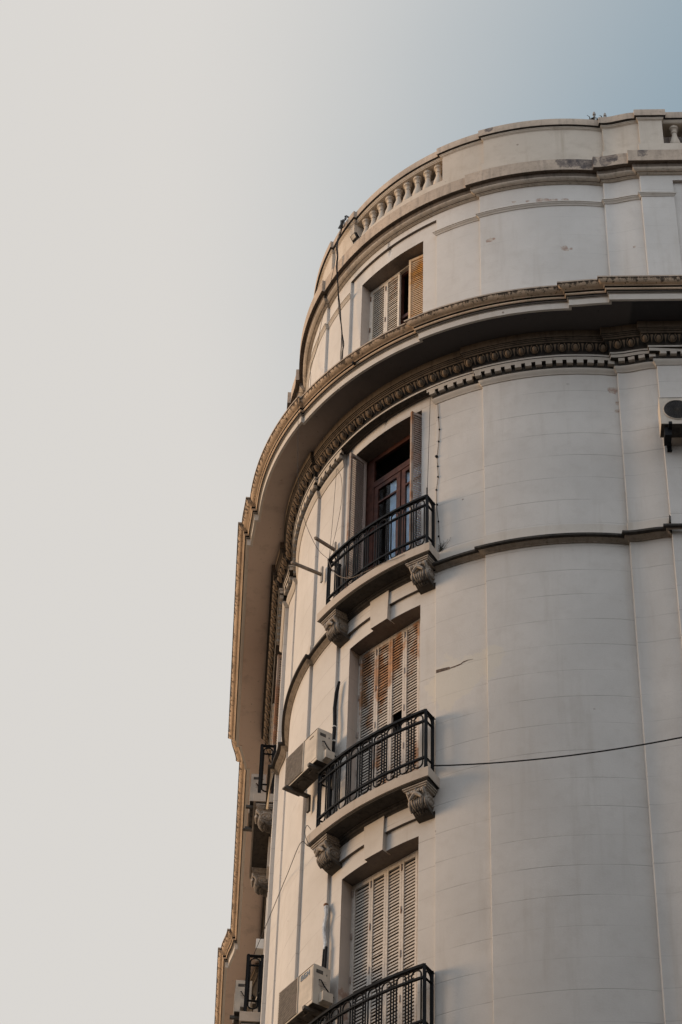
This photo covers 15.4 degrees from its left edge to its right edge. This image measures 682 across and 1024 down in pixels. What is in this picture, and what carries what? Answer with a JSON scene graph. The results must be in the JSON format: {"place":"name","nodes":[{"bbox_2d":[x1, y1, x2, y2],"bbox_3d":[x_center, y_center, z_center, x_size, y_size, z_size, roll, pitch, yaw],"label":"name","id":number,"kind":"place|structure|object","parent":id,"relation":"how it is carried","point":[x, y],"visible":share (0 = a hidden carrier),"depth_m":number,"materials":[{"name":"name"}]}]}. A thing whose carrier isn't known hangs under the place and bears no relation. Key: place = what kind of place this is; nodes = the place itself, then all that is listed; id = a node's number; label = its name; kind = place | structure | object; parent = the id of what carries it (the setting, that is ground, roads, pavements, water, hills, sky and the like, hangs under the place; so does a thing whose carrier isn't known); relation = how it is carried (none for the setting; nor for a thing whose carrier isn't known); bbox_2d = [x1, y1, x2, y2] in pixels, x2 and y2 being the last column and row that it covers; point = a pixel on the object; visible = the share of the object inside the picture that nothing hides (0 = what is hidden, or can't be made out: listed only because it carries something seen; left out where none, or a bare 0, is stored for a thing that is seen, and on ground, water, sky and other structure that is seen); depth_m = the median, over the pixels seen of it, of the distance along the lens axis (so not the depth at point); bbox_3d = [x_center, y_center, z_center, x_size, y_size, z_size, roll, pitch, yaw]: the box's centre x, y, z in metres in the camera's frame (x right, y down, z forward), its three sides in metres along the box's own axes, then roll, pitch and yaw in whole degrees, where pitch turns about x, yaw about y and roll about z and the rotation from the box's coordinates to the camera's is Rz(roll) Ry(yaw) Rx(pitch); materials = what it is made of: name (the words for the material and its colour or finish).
{"place":"outdoors","nodes":[
{"label":"outdoors","id":0,"kind":"place"},
{"bbox_2d":[0,0,681,1023],"label":"sky","id":1,"kind":"structure","parent":0,"point":[178,178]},
{"bbox_2d":[437,540,449,552],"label":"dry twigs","id":2,"kind":"object","parent":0,"point":[441,548],"visible":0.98,"depth_m":32.89,"materials":[{"name":"brown plant"}]},
{"label":"ground","id":3,"kind":"structure","parent":0,"visible":0},
{"bbox_2d":[214,109,681,1023],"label":"corner building","id":4,"kind":"structure","parent":3,"relation":"on","point":[510,297],"depth_m":32.93,"materials":[{"name":"paint"}]},
{"bbox_2d":[230,980,255,1023],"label":"air conditioner","id":5,"kind":"object","parent":4,"relation":"attached to","point":[238,1007],"visible":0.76,"depth_m":35.77,"materials":[{"name":"metal"}]},
{"bbox_2d":[243,774,266,831],"bbox_3d":[-1.268,4.547,38.602,0.435,0.808,0.834,4,-45,-1],"label":"air conditioner","id":6,"kind":"object","parent":4,"relation":"attached to","point":[254,786],"visible":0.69,"depth_m":38.52,"materials":[{"name":"metal"}]},
{"bbox_2d":[255,939,263,960],"bbox_3d":[-1.135,6.088,34.962,0.108,0.160,0.300,4,-45,-1],"label":"junction box","id":7,"kind":"object","parent":4,"relation":"attached to","point":[259,950],"visible":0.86,"depth_m":34.87,"materials":[{"name":"white plastic"}]},
{"bbox_2d":[270,654,281,793],"bbox_3d":[-0.883,3.250,37.717,0.270,2.880,0.036,12,-46,-10],"label":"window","id":8,"kind":"structure","parent":4,"relation":"in","point":[279,662],"depth_m":38.04,"materials":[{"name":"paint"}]},
{"bbox_2d":[254,841,306,953],"bbox_3d":[-0.842,5.057,32.713,0.091,1.125,4.082,9,-45,-7],"label":"slanting wire","id":9,"kind":"object","parent":4,"relation":"attached to","point":[279,892],"visible":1,"depth_m":32.40,"materials":[{"name":"grey metal"}]},
{"bbox_2d":[277,964,333,1023],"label":"air conditioner","id":10,"kind":"object","parent":4,"relation":"attached to","point":[306,997],"visible":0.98,"depth_m":29.32,"materials":[{"name":"metal"}]},
{"bbox_2d":[291,561,323,582],"bbox_3d":[-0.467,0.741,34.668,0.605,0.329,0.053,36,-54,-29],"label":"line post","id":11,"kind":"object","parent":4,"relation":"attached to","point":[320,573],"visible":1,"depth_m":34.67,"materials":[{"name":"metal"}]},
{"bbox_2d":[282,728,335,812],"bbox_3d":[-0.386,3.273,32.008,0.399,0.803,0.850,26,-49,-22],"label":"air conditioner","id":12,"kind":"object","parent":4,"relation":"attached to","point":[310,757],"visible":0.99,"depth_m":31.99,"materials":[{"name":"metal"}]},
{"bbox_2d":[296,234,339,558],"bbox_3d":[-0.351,-1.766,37.269,0.555,7.543,1.452,2,-45,1],"label":"thin wire","id":13,"kind":"object","parent":4,"relation":"attached to","point":[310,385],"visible":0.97,"depth_m":38.23,"materials":[{"name":"black metal"}]},
{"bbox_2d":[322,903,328,1020],"bbox_3d":[-0.202,5.323,29.805,0.075,1.738,0.156,2,-45,1],"label":"wrapped pipe","id":14,"kind":"object","parent":4,"relation":"attached to","point":[324,926],"visible":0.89,"depth_m":30.08,"materials":[{"name":"metal"}]},
{"bbox_2d":[314,536,336,558],"bbox_3d":[-0.217,0.402,34.621,0.054,0.285,0.476,-27,-52,26],"label":"line post","id":15,"kind":"object","parent":4,"relation":"attached to","point":[324,543],"visible":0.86,"depth_m":34.60,"materials":[{"name":"metal"}]},
{"bbox_2d":[329,469,336,556],"bbox_3d":[-0.111,0.011,35.105,0.010,1.900,0.145,-13,-47,15],"label":"stay wire","id":16,"kind":"object","parent":4,"relation":"attached to","point":[333,512],"visible":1,"depth_m":35.11,"materials":[{"name":"grey metal"}]},
{"bbox_2d":[327,681,339,779],"bbox_3d":[-0.091,2.820,32.272,0.123,1.659,0.096,2,-45,1],"label":"insulated pipe","id":17,"kind":"object","parent":4,"relation":"attached to","point":[334,726],"visible":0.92,"depth_m":32.41,"materials":[{"name":"black rubber"}]},
{"bbox_2d":[330,469,341,553],"bbox_3d":[-0.064,0.006,35.098,0.147,1.902,0.131,2,-45,1],"label":"looped wire","id":18,"kind":"object","parent":4,"relation":"attached to","point":[339,514],"visible":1,"depth_m":34.92,"materials":[{"name":"grey metal"}]},
{"bbox_2d":[336,215,348,359],"bbox_3d":[-0.017,-3.143,38.327,0.258,5.038,0.554,-4,-45,7],"label":"cable bundle","id":19,"kind":"object","parent":4,"relation":"hanging from","point":[341,226],"visible":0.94,"depth_m":38.60,"materials":[{"name":"black rubber"}]},
{"bbox_2d":[350,232,359,243],"bbox_3d":[0.217,-4.215,39.033,0.110,0.262,0.160,28,-50,-24],"label":"floodlight","id":20,"kind":"object","parent":4,"relation":"on","point":[354,236],"visible":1,"depth_m":39.06,"materials":[{"name":"white metal"}]},
{"bbox_2d":[328,554,404,577],"bbox_3d":[0.296,0.587,33.523,0.082,1.009,1.573,33,-52,-27],"label":"sagging rope","id":21,"kind":"object","parent":4,"relation":"hanging from","point":[367,570],"visible":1,"depth_m":33.14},
{"bbox_2d":[348,849,418,1023],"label":"window","id":22,"kind":"structure","parent":4,"relation":"in","point":[386,872],"depth_m":29.62,"materials":[{"name":"paint"}]},
{"bbox_2d":[346,411,421,585],"bbox_3d":[0.678,-0.015,34.410,1.297,2.984,0.387,-34,-55,31],"label":"balcony door","id":23,"kind":"structure","parent":4,"relation":"in","point":[394,476],"depth_m":34.94,"materials":[{"name":"red wood"}]},
{"bbox_2d":[355,619,419,798],"bbox_3d":[0.673,2.681,31.845,1.272,3.024,0.092,-34,-55,31],"label":"window","id":24,"kind":"structure","parent":4,"relation":"in","point":[391,641],"depth_m":32.24,"materials":[{"name":"paint"}]},
{"bbox_2d":[369,254,422,340],"bbox_3d":[0.874,-2.661,37.158,1.272,2.830,0.185,-34,-55,31],"label":"window","id":25,"kind":"structure","parent":4,"relation":"in","point":[415,263],"depth_m":37.76,"materials":[{"name":"wood"}]},
{"bbox_2d":[427,395,430,486],"bbox_3d":[1.195,-0.939,34.227,0.008,2.080,0.111,-15,-47,16],"label":"stay wire","id":26,"kind":"object","parent":4,"relation":"attached to","point":[428,447],"visible":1,"depth_m":34.13,"materials":[{"name":"grey metal"}]},
{"bbox_2d":[435,403,440,550],"bbox_3d":[1.311,-0.507,33.905,0.095,2.901,0.042,-13,-47,15],"label":"light cord","id":27,"kind":"object","parent":4,"relation":"hanging from","point":[436,456],"visible":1,"depth_m":33.80,"materials":[{"name":"black rubber"}]},
{"bbox_2d":[433,737,681,765],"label":"overhead cable","id":28,"kind":"object","parent":4,"relation":"attached to","point":[561,756],"visible":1,"depth_m":29.09,"materials":[{"name":"black rubber"}]},
{"bbox_2d":[658,397,681,451],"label":"air conditioner","id":29,"kind":"object","parent":4,"relation":"attached to","point":[670,416],"visible":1,"depth_m":33.10,"materials":[{"name":"metal"}]}
]}

